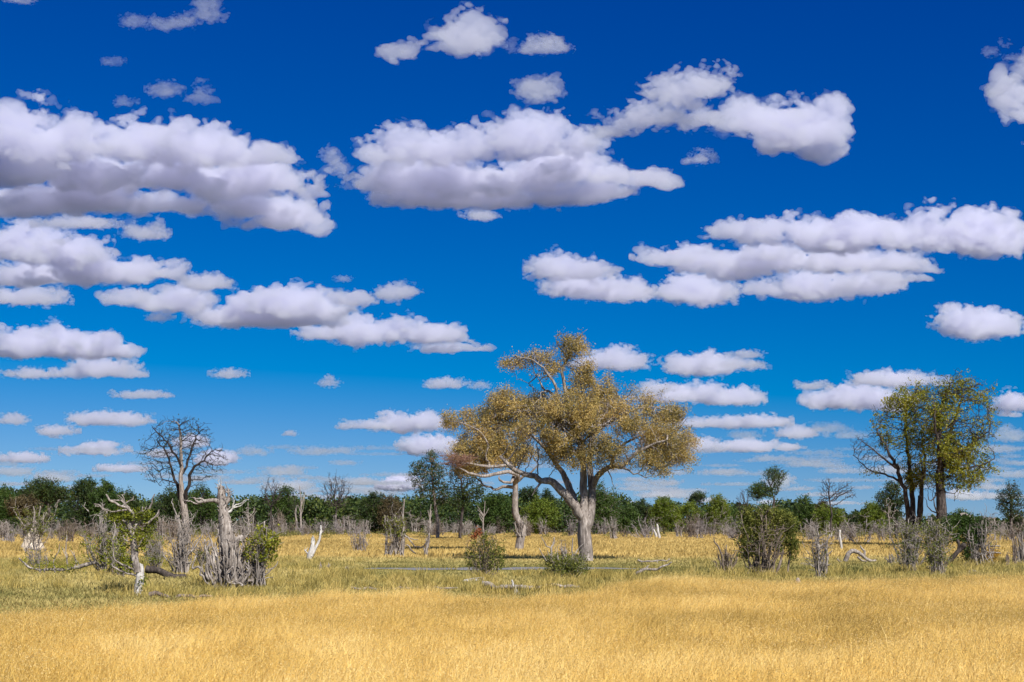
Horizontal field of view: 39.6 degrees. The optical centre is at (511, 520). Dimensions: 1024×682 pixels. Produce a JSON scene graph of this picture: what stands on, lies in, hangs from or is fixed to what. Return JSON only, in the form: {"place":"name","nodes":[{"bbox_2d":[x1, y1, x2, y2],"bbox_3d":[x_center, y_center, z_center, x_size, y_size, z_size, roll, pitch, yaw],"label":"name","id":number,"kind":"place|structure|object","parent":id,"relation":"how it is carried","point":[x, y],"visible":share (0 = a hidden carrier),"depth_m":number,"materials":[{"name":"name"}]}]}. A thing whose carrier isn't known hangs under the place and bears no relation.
{"place":"outdoors","nodes":[
{"label":"outdoors","id":0,"kind":"place"},
{"bbox_2d":[364,567,635,569],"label":"pond water","id":1,"kind":"structure","parent":0,"point":[509,568],"depth_m":73.55,"materials":[{"name":"grey liquid"}]},
{"bbox_2d":[0,520,1023,681],"bbox_3d":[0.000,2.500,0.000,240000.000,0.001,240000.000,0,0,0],"label":"ground","id":2,"kind":"structure","parent":0,"point":[401,566],"depth_m":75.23,"materials":[{"name":"yellow plant"}]},
{"bbox_2d":[0,517,14,540],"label":"dead shrub","id":3,"kind":"object","parent":2,"relation":"on","point":[3,532],"visible":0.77,"depth_m":158.19,"materials":[{"name":"grey plant"}]},
{"bbox_2d":[0,483,21,530],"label":"dark tree","id":4,"kind":"object","parent":2,"relation":"on","point":[4,494],"visible":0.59,"depth_m":233.97,"materials":[{"name":"green plant"}]},
{"bbox_2d":[4,493,43,536],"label":"rusty tree","id":5,"kind":"object","parent":2,"relation":"on","point":[21,503],"visible":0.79,"depth_m":195.20,"materials":[{"name":"brown plant"}]},
{"bbox_2d":[21,528,44,550],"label":"termite mound","id":6,"kind":"object","parent":2,"relation":"on","point":[25,545],"visible":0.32,"depth_m":115.53,"materials":[{"name":"soil"}]},
{"bbox_2d":[9,500,58,551],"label":"browsed bush","id":7,"kind":"object","parent":2,"relation":"on","point":[39,528],"visible":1,"depth_m":107.25,"materials":[{"name":"grey plant"}]},
{"bbox_2d":[20,537,50,567],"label":"dead shrub","id":8,"kind":"object","parent":2,"relation":"on","point":[36,555],"visible":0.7,"depth_m":68.42,"materials":[{"name":"grey plant"}]},
{"bbox_2d":[17,475,72,528],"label":"dark tree","id":9,"kind":"object","parent":2,"relation":"on","point":[45,491],"visible":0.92,"depth_m":204.29,"materials":[{"name":"green plant"}]},
{"bbox_2d":[54,519,79,541],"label":"dead shrub","id":10,"kind":"object","parent":2,"relation":"on","point":[69,538],"visible":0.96,"depth_m":147.47,"materials":[{"name":"grey plant"}]},
{"bbox_2d":[19,499,136,573],"bbox_3d":[-19.193,0.805,62.988,5.002,3.538,2.805,0,0,0],"label":"browsed bush","id":11,"kind":"object","parent":2,"relation":"on","point":[103,543],"visible":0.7,"depth_m":62.66,"materials":[{"name":"green plant"}]},
{"bbox_2d":[63,473,99,530],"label":"dark tree","id":12,"kind":"object","parent":2,"relation":"on","point":[80,492],"visible":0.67,"depth_m":238.49,"materials":[{"name":"green plant"}]},
{"bbox_2d":[78,519,98,540],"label":"dead shrub","id":13,"kind":"object","parent":2,"relation":"on","point":[92,535],"visible":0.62,"depth_m":152.50,"materials":[{"name":"grey plant"}]},
{"bbox_2d":[86,476,123,532],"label":"dark tree","id":14,"kind":"object","parent":2,"relation":"on","point":[102,491],"visible":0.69,"depth_m":236.65,"materials":[{"name":"green plant"}]},
{"bbox_2d":[101,530,139,577],"bbox_3d":[-16.528,1.466,60.041,1.587,2.184,1.616,0,0,0],"label":"dead shrub","id":15,"kind":"object","parent":2,"relation":"on","point":[116,554],"visible":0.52,"depth_m":59.84,"materials":[{"name":"grey plant"}]},
{"bbox_2d":[110,486,141,530],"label":"dark tree","id":16,"kind":"object","parent":2,"relation":"on","point":[133,504],"visible":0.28,"depth_m":242.34,"materials":[{"name":"green plant"}]},
{"bbox_2d":[94,493,159,594],"bbox_3d":[-12.787,0.776,47.087,2.344,3.507,1.179,0,0,0],"label":"broken tree","id":17,"kind":"object","parent":2,"relation":"on","point":[137,566],"visible":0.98,"depth_m":46.96,"materials":[{"name":"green plant"}]},
{"bbox_2d":[140,533,169,566],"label":"dead shrub","id":18,"kind":"object","parent":2,"relation":"on","point":[154,560],"visible":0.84,"depth_m":68.41,"materials":[{"name":"grey plant"}]},
{"bbox_2d":[139,524,171,565],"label":"dead shrub","id":19,"kind":"object","parent":2,"relation":"on","point":[157,541],"visible":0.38,"depth_m":74.21,"materials":[{"name":"grey plant"}]},
{"bbox_2d":[154,516,167,538],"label":"dead shrub","id":20,"kind":"object","parent":2,"relation":"on","point":[160,528],"visible":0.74,"depth_m":170.45,"materials":[{"name":"grey wood"}]},
{"bbox_2d":[145,562,185,578],"bbox_3d":[-14.177,2.371,58.422,1.774,1.304,0.358,0,0,0],"label":"fallen log","id":21,"kind":"object","parent":2,"relation":"on","point":[156,570],"visible":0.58,"depth_m":58.30,"materials":[{"name":"grey wood"}]},
{"bbox_2d":[148,486,190,529],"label":"dark tree","id":22,"kind":"object","parent":2,"relation":"on","point":[168,512],"visible":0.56,"depth_m":240.66,"materials":[{"name":"green plant"}]},
{"bbox_2d":[160,518,180,539],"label":"dead shrub","id":23,"kind":"object","parent":2,"relation":"on","point":[173,534],"visible":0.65,"depth_m":158.45,"materials":[{"name":"grey plant"}]},
{"bbox_2d":[149,591,211,598],"bbox_3d":[-10.397,2.382,44.668,2.015,0.335,0.226,0,0,0],"label":"fallen log","id":24,"kind":"object","parent":2,"relation":"on","point":[157,593],"visible":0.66,"depth_m":44.62,"materials":[{"name":"grey wood"}]},
{"bbox_2d":[134,414,227,540],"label":"bare tall tree","id":25,"kind":"object","parent":2,"relation":"on","point":[182,493],"visible":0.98,"depth_m":139.82,"materials":[{"name":"grey plant"}]},
{"bbox_2d":[161,498,204,573],"bbox_3d":[-14.344,0.815,61.607,1.656,3.537,1.838,0,0,33],"label":"broken tree","id":26,"kind":"object","parent":2,"relation":"on","point":[180,562],"visible":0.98,"depth_m":61.66,"materials":[{"name":"grey wood"}]},
{"bbox_2d":[187,485,217,530],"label":"dark tree","id":27,"kind":"object","parent":2,"relation":"on","point":[207,509],"visible":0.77,"depth_m":239.64,"materials":[{"name":"green plant"}]},
{"bbox_2d":[193,533,217,568],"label":"dead shrub","id":28,"kind":"object","parent":2,"relation":"on","point":[199,552],"visible":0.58,"depth_m":69.44,"materials":[{"name":"grey plant"}]},
{"bbox_2d":[193,519,217,537],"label":"dead shrub","id":29,"kind":"object","parent":2,"relation":"on","point":[208,530],"visible":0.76,"depth_m":184.70,"materials":[{"name":"grey plant"}]},
{"bbox_2d":[181,479,252,588],"bbox_3d":[-10.344,0.511,49.813,2.492,4.133,1.374,0,0,0],"label":"broken tree","id":30,"kind":"object","parent":2,"relation":"on","point":[229,566],"visible":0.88,"depth_m":49.81,"materials":[{"name":"grey wood"}]},
{"bbox_2d":[229,508,282,588],"bbox_3d":[-9.040,1.002,50.273,1.945,3.129,1.919,0,0,-14],"label":"browsed bush","id":31,"kind":"object","parent":2,"relation":"on","point":[260,554],"visible":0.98,"depth_m":50.10,"materials":[{"name":"green plant"}]},
{"bbox_2d":[259,477,283,532],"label":"bare tree","id":32,"kind":"object","parent":2,"relation":"on","point":[273,496],"visible":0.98,"depth_m":231.90,"materials":[{"name":"grey plant"}]},
{"bbox_2d":[266,512,285,533],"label":"dead shrub","id":33,"kind":"object","parent":2,"relation":"on","point":[273,520],"visible":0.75,"depth_m":234.99,"materials":[{"name":"grey wood"}]},
{"bbox_2d":[269,483,304,530],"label":"dark tree","id":34,"kind":"object","parent":2,"relation":"on","point":[281,504],"visible":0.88,"depth_m":239.54,"materials":[{"name":"green plant"}]},
{"bbox_2d":[298,485,304,527],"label":"snag","id":35,"kind":"object","parent":2,"relation":"on","point":[301,504],"visible":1,"depth_m":224.94,"materials":[{"name":"grey wood"}]},
{"bbox_2d":[304,525,321,558],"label":"forked snag","id":36,"kind":"object","parent":2,"relation":"on","point":[312,550],"visible":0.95,"depth_m":84.48,"materials":[{"name":"white wood"}]},
{"bbox_2d":[318,472,352,533],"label":"bare tree","id":37,"kind":"object","parent":2,"relation":"on","point":[341,493],"visible":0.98,"depth_m":227.86,"materials":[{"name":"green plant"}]},
{"bbox_2d":[330,513,348,533],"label":"dead shrub","id":38,"kind":"object","parent":2,"relation":"on","point":[338,528],"visible":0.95,"depth_m":223.07,"materials":[{"name":"grey plant"}]},
{"bbox_2d":[341,514,358,532],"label":"dead shrub","id":39,"kind":"object","parent":2,"relation":"on","point":[351,524],"visible":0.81,"depth_m":248.91,"materials":[{"name":"grey wood"}]},
{"bbox_2d":[348,524,371,550],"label":"dead shrub","id":40,"kind":"object","parent":2,"relation":"on","point":[357,544],"visible":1,"depth_m":110.08,"materials":[{"name":"grey plant"}]},
{"bbox_2d":[356,490,391,533],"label":"dark tree","id":41,"kind":"object","parent":2,"relation":"on","point":[374,499],"visible":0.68,"depth_m":241.02,"materials":[{"name":"green plant"}]},
{"bbox_2d":[375,494,405,532],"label":"rusty tree","id":42,"kind":"object","parent":2,"relation":"on","point":[387,503],"visible":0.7,"depth_m":237.28,"materials":[{"name":"brown plant"}]},
{"bbox_2d":[378,499,429,556],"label":"browsed bush","id":43,"kind":"object","parent":2,"relation":"on","point":[399,529],"visible":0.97,"depth_m":93.47,"materials":[{"name":"grey plant"}]},
{"bbox_2d":[404,448,450,537],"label":"slender tree","id":44,"kind":"object","parent":2,"relation":"on","point":[433,489],"visible":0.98,"depth_m":184.74,"materials":[{"name":"green plant"}]},
{"bbox_2d":[441,465,489,538],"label":"slender tree","id":45,"kind":"object","parent":2,"relation":"on","point":[462,497],"visible":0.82,"depth_m":179.80,"materials":[{"name":"green plant"}]},
{"bbox_2d":[461,526,506,575],"bbox_3d":[-1.160,1.382,60.876,1.959,2.371,1.737,0,0,-41],"label":"leafy bush","id":46,"kind":"object","parent":2,"relation":"on","point":[482,556],"visible":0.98,"depth_m":60.79,"materials":[{"name":"green plant"}]},
{"bbox_2d":[437,381,541,548],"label":"slim tree","id":47,"kind":"object","parent":2,"relation":"on","point":[492,441],"visible":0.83,"depth_m":111.59,"materials":[{"name":"yellow plant"}]},
{"bbox_2d":[425,446,480,473],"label":"foliage","id":48,"kind":"object","parent":47,"relation":"on","point":[461,458],"visible":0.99,"depth_m":110.19,"materials":[{"name":"brown plant"}]},
{"bbox_2d":[477,490,514,533],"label":"dark tree","id":49,"kind":"object","parent":2,"relation":"on","point":[495,505],"visible":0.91,"depth_m":235.00,"materials":[{"name":"green plant"}]},
{"bbox_2d":[3,527,1007,537],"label":"scrub","id":50,"kind":"object","parent":2,"relation":"on","point":[288,533],"visible":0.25,"depth_m":204.30,"materials":[{"name":"grey plant"}]},
{"bbox_2d":[1,486,1016,532],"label":"forest","id":51,"kind":"object","parent":2,"relation":"on","point":[313,506],"depth_m":260.65,"materials":[{"name":"plant"}]},
{"bbox_2d":[0,553,1023,599],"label":"grass tuft","id":52,"kind":"object","parent":2,"relation":"on","point":[399,578],"visible":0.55,"depth_m":56.05,"materials":[{"name":"yellow plant"}]},
{"bbox_2d":[482,581,575,590],"bbox_3d":[0.684,2.261,49.195,3.481,0.350,0.249,0,0,0],"label":"fallen log","id":53,"kind":"object","parent":2,"relation":"on","point":[491,585],"visible":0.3,"depth_m":49.13,"materials":[{"name":"grey wood"}]},
{"bbox_2d":[518,484,540,504],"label":"dark tree","id":54,"kind":"object","parent":2,"relation":"on","point":[528,492],"visible":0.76,"depth_m":261.53,"materials":[{"name":"green plant"}]},
{"bbox_2d":[519,494,561,533],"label":"green tree","id":55,"kind":"object","parent":2,"relation":"on","point":[534,513],"visible":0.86,"depth_m":226.94,"materials":[{"name":"green plant"}]},
{"bbox_2d":[539,486,557,531],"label":"dark tree","id":56,"kind":"object","parent":2,"relation":"on","point":[547,493],"visible":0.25,"depth_m":261.52,"materials":[{"name":"green plant"}]},
{"bbox_2d":[538,536,593,577],"bbox_3d":[2.240,1.615,59.209,2.351,1.920,2.475,0,0,0],"label":"browsed bush","id":57,"kind":"object","parent":2,"relation":"on","point":[567,564],"visible":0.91,"depth_m":58.98,"materials":[{"name":"green plant"}]},
{"bbox_2d":[565,515,577,535],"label":"dead shrub","id":58,"kind":"object","parent":2,"relation":"on","point":[570,529],"visible":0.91,"depth_m":202.32,"materials":[{"name":"grey plant"}]},
{"bbox_2d":[568,478,622,534],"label":"green tree","id":59,"kind":"object","parent":2,"relation":"on","point":[604,501],"visible":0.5,"depth_m":220.92,"materials":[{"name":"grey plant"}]},
{"bbox_2d":[495,329,706,560],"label":"golden tree","id":60,"kind":"object","parent":2,"relation":"on","point":[599,410],"visible":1,"depth_m":81.82,"materials":[{"name":"yellow plant"}]},
{"bbox_2d":[604,515,618,538],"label":"dead shrub","id":61,"kind":"object","parent":2,"relation":"on","point":[613,533],"visible":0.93,"depth_m":170.80,"materials":[{"name":"grey wood"}]},
{"bbox_2d":[614,504,643,533],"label":"green tree","id":62,"kind":"object","parent":2,"relation":"on","point":[629,514],"visible":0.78,"depth_m":234.19,"materials":[{"name":"green plant"}]},
{"bbox_2d":[625,516,658,537],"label":"dead shrub","id":63,"kind":"object","parent":2,"relation":"on","point":[644,532],"visible":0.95,"depth_m":177.84,"materials":[{"name":"grey plant"}]},
{"bbox_2d":[632,497,652,531],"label":"dark tree","id":64,"kind":"object","parent":2,"relation":"on","point":[643,509],"visible":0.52,"depth_m":239.53,"materials":[{"name":"green plant"}]},
{"bbox_2d":[633,562,671,574],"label":"fallen branch","id":65,"kind":"object","parent":2,"relation":"on","point":[648,569],"visible":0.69,"depth_m":60.87,"materials":[{"name":"grey wood"}]},
{"bbox_2d":[646,495,682,533],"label":"green tree","id":66,"kind":"object","parent":2,"relation":"on","point":[667,511],"visible":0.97,"depth_m":225.15,"materials":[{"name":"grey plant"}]},
{"bbox_2d":[673,497,705,530],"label":"green tree","id":67,"kind":"object","parent":2,"relation":"on","point":[689,505],"visible":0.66,"depth_m":231.35,"materials":[{"name":"green plant"}]},
{"bbox_2d":[676,512,706,537],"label":"dead shrub","id":68,"kind":"object","parent":2,"relation":"on","point":[690,530],"visible":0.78,"depth_m":185.28,"materials":[{"name":"grey wood"}]},
{"bbox_2d":[686,488,707,515],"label":"dark tree","id":69,"kind":"object","parent":2,"relation":"on","point":[698,496],"visible":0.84,"depth_m":249.60,"materials":[{"name":"green plant"}]},
{"bbox_2d":[690,512,710,537],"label":"dead shrub","id":70,"kind":"object","parent":2,"relation":"on","point":[697,531],"visible":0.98,"depth_m":177.36,"materials":[{"name":"grey plant"}]},
{"bbox_2d":[703,491,733,533],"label":"green tree","id":71,"kind":"object","parent":2,"relation":"on","point":[718,506],"visible":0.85,"depth_m":227.41,"materials":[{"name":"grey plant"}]},
{"bbox_2d":[711,537,737,570],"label":"dead shrub","id":72,"kind":"object","parent":2,"relation":"on","point":[725,562],"visible":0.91,"depth_m":66.44,"materials":[{"name":"grey plant"}]},
{"bbox_2d":[725,504,741,530],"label":"green tree","id":73,"kind":"object","parent":2,"relation":"on","point":[732,510],"visible":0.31,"depth_m":237.40,"materials":[{"name":"green plant"}]},
{"bbox_2d":[735,488,750,534],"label":"bare tree","id":74,"kind":"object","parent":2,"relation":"on","point":[743,504],"visible":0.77,"depth_m":195.89,"materials":[{"name":"grey plant"}]},
{"bbox_2d":[745,466,787,532],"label":"umbrella tree","id":75,"kind":"object","parent":2,"relation":"on","point":[758,488],"visible":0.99,"depth_m":189.67,"materials":[{"name":"green plant"}]},
{"bbox_2d":[729,504,805,574],"bbox_3d":[11.096,0.804,61.636,3.333,3.556,2.826,0,0,0],"label":"leafy bush","id":76,"kind":"object","parent":2,"relation":"on","point":[760,536],"visible":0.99,"depth_m":61.57,"materials":[{"name":"green plant"}]},
{"bbox_2d":[790,492,815,533],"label":"dark tree","id":77,"kind":"object","parent":2,"relation":"on","point":[804,511],"visible":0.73,"depth_m":233.08,"materials":[{"name":"green plant"}]},
{"bbox_2d":[800,514,821,539],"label":"dead shrub","id":78,"kind":"object","parent":2,"relation":"on","point":[809,537],"visible":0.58,"depth_m":164.10,"materials":[{"name":"grey wood"}]},
{"bbox_2d":[801,518,836,576],"bbox_3d":[13.162,1.229,61.021,1.471,2.667,1.554,0,0,24],"label":"dead shrub","id":79,"kind":"object","parent":2,"relation":"on","point":[819,563],"visible":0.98,"depth_m":60.86,"materials":[{"name":"grey plant"}]},
{"bbox_2d":[809,500,848,532],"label":"green tree","id":80,"kind":"object","parent":2,"relation":"on","point":[824,515],"visible":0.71,"depth_m":229.13,"materials":[{"name":"green plant"}]},
{"bbox_2d":[819,476,856,534],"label":"bare tree","id":81,"kind":"object","parent":2,"relation":"on","point":[836,496],"visible":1,"depth_m":204.91,"materials":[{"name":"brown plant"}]},
{"bbox_2d":[826,515,857,540],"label":"dead shrub","id":82,"kind":"object","parent":2,"relation":"on","point":[840,529],"visible":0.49,"depth_m":158.25,"materials":[{"name":"grey plant"}]},
{"bbox_2d":[845,510,861,531],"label":"dark tree","id":83,"kind":"object","parent":2,"relation":"on","point":[853,519],"visible":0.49,"depth_m":237.40,"materials":[{"name":"green plant"}]},
{"bbox_2d":[836,545,876,561],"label":"fallen log","id":84,"kind":"object","parent":2,"relation":"on","point":[850,552],"visible":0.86,"depth_m":81.28,"materials":[{"name":"grey wood"}]},
{"bbox_2d":[836,512,879,541],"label":"dead shrub","id":85,"kind":"object","parent":2,"relation":"on","point":[869,537],"visible":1,"depth_m":147.62,"materials":[{"name":"grey plant"}]},
{"bbox_2d":[857,500,887,534],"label":"green tree","id":86,"kind":"object","parent":2,"relation":"on","point":[874,513],"visible":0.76,"depth_m":214.15,"materials":[{"name":"green plant"}]},
{"bbox_2d":[872,518,888,540],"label":"dead shrub","id":87,"kind":"object","parent":2,"relation":"on","point":[881,533],"visible":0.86,"depth_m":158.33,"materials":[{"name":"grey plant"}]},
{"bbox_2d":[881,498,895,539],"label":"bare tree","id":88,"kind":"object","parent":2,"relation":"on","point":[890,517],"visible":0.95,"depth_m":164.94,"materials":[{"name":"grey wood"}]},
{"bbox_2d":[872,480,909,539],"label":"dark tree","id":89,"kind":"object","parent":2,"relation":"on","point":[893,492],"visible":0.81,"depth_m":169.63,"materials":[{"name":"green plant"}]},
{"bbox_2d":[850,377,936,542],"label":"leaning green tree","id":90,"kind":"object","parent":2,"relation":"on","point":[909,483],"visible":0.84,"depth_m":133.48,"materials":[{"name":"green plant"}]},
{"bbox_2d":[878,511,933,570],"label":"browsed bush","id":91,"kind":"object","parent":2,"relation":"on","point":[908,555],"visible":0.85,"depth_m":68.40,"materials":[{"name":"grey plant"}]},
{"bbox_2d":[908,513,958,574],"bbox_3d":[18.379,1.102,61.833,2.023,2.932,2.057,0,0,42],"label":"browsed bush","id":92,"kind":"object","parent":2,"relation":"on","point":[940,552],"visible":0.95,"depth_m":61.61,"materials":[{"name":"green plant"}]},
{"bbox_2d":[898,368,1007,545],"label":"tall green tree","id":93,"kind":"object","parent":2,"relation":"on","point":[946,452],"visible":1,"depth_m":129.36,"materials":[{"name":"green plant"}]},
{"bbox_2d":[946,539,966,564],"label":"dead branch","id":94,"kind":"object","parent":2,"relation":"on","point":[961,547],"visible":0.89,"depth_m":74.31,"materials":[{"name":"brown wood"}]},
{"bbox_2d":[936,506,1002,564],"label":"leafy bush","id":95,"kind":"object","parent":2,"relation":"on","point":[972,550],"visible":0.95,"depth_m":75.50,"materials":[{"name":"green plant"}]},
{"bbox_2d":[981,544,1004,562],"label":"amber bush","id":96,"kind":"object","parent":2,"relation":"on","point":[995,556],"visible":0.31,"depth_m":78.25,"materials":[{"name":"brown plant"}]},
{"bbox_2d":[990,514,1023,540],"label":"dead shrub","id":97,"kind":"object","parent":2,"relation":"on","point":[1002,533],"visible":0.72,"depth_m":158.65,"materials":[{"name":"grey wood"}]},
{"bbox_2d":[993,480,1023,532],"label":"tree","id":98,"kind":"object","parent":2,"relation":"on","point":[1010,503],"visible":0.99,"depth_m":164.75,"materials":[{"name":"green plant"}]},
{"bbox_2d":[1008,532,1019,563],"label":"stump","id":99,"kind":"object","parent":2,"relation":"on","point":[1014,548],"visible":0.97,"depth_m":77.01,"materials":[{"name":"grey wood"}]},
{"bbox_2d":[1005,510,1023,536],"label":"dark tree","id":100,"kind":"object","parent":2,"relation":"on","point":[1018,519],"visible":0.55,"depth_m":189.80,"materials":[{"name":"green plant"}]},
{"bbox_2d":[1005,516,1023,540],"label":"dead shrub","id":101,"kind":"object","parent":2,"relation":"on","point":[1011,534],"visible":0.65,"depth_m":148.06,"materials":[{"name":"grey plant"}]},
{"bbox_2d":[1011,528,1023,562],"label":"stump","id":102,"kind":"object","parent":2,"relation":"on","point":[1020,551],"visible":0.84,"depth_m":79.81,"materials":[{"name":"grey wood"}]},
{"bbox_2d":[0,570,1023,681],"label":"dry grass","id":103,"kind":"structure","parent":0,"point":[627,671],"depth_m":25.14,"materials":[{"name":"plant"}]},
{"bbox_2d":[0,532,1023,559],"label":"field grass","id":104,"kind":"structure","parent":0,"point":[449,544],"depth_m":125.21,"materials":[{"name":"plant"}]},
{"bbox_2d":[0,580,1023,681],"bbox_3d":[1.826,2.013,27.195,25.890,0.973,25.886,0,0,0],"label":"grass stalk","id":105,"kind":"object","parent":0,"point":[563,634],"depth_m":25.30,"materials":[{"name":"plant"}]},
{"bbox_2d":[0,0,1023,519],"label":"sky","id":106,"kind":"structure","parent":0,"point":[306,232],"materials":[{"name":"blue"}]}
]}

